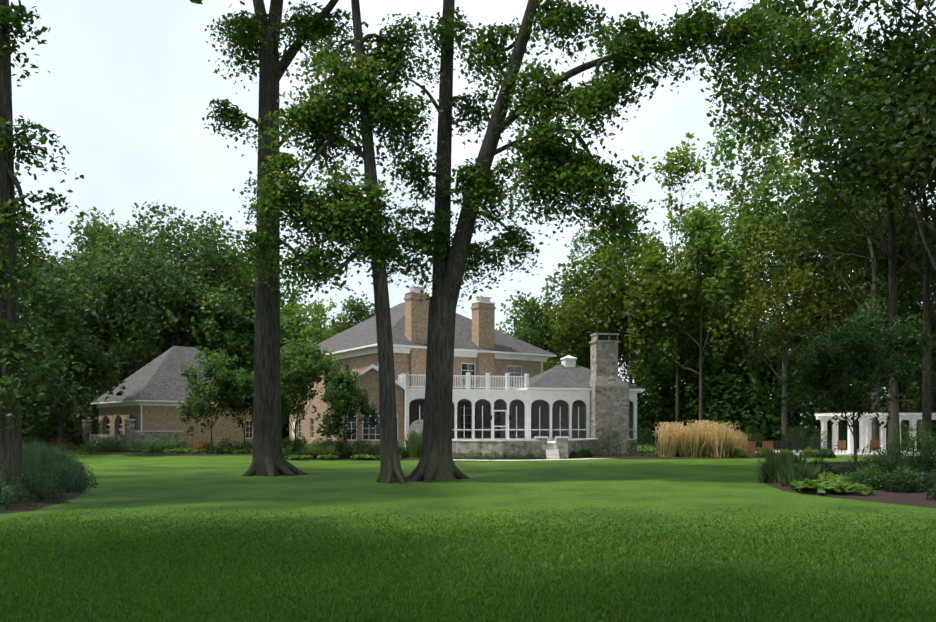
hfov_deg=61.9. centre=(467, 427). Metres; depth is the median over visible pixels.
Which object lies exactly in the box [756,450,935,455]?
patio slab
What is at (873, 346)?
ornamental tree
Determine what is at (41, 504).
bed
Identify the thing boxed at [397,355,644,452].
house porch
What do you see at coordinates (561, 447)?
terrace walls
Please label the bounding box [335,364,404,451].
house wing
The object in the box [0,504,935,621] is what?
lawn
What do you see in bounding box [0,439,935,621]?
lawn
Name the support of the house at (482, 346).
on the lawn at (208, 483)
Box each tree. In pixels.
[0,0,92,502]
[0,0,874,503]
[15,0,935,456]
[21,330,935,448]
[175,298,935,464]
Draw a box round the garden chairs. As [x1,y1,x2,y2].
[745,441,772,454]
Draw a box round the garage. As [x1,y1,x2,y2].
[82,346,252,450]
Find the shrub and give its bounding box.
[0,419,935,511]
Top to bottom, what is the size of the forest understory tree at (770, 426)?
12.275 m
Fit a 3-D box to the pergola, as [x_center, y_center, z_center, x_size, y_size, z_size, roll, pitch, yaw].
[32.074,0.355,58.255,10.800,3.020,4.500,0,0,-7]
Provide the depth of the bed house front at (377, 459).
45.00 m
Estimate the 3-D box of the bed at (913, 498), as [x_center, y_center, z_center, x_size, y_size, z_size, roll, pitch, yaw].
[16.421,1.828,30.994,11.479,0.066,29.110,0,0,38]
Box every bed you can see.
[0,482,86,513]
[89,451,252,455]
[453,458,537,459]
[568,454,763,458]
[766,461,935,507]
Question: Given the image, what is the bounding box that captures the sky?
[9,0,935,426]
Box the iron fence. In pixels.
[37,432,88,450]
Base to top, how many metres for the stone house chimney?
8.720 m
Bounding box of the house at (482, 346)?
[289,286,556,448]
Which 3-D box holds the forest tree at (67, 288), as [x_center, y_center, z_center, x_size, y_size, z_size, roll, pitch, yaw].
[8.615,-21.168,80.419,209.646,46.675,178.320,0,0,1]
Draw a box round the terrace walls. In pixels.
[408,420,597,458]
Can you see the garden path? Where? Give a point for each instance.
(538, 459)
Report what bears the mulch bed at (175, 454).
on the lawn at (208, 483)
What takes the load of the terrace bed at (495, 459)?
on the lawn at (208, 483)
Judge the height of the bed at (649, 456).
0.066 m
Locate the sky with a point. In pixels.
(129, 87)
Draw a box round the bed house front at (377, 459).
[285,457,419,460]
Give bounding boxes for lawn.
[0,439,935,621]
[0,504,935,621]
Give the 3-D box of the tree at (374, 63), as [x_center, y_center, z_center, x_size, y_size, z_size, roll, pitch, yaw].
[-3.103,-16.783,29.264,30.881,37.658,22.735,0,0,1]
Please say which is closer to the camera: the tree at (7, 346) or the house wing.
the tree at (7, 346)
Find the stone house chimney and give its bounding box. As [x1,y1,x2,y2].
[589,333,628,453]
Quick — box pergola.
[815,412,935,451]
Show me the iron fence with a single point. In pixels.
(63, 438)
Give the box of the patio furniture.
[763,419,921,453]
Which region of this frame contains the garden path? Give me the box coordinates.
[453,458,606,460]
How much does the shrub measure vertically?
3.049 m
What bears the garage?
on the lawn at (208, 483)
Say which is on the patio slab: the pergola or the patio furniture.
the patio furniture

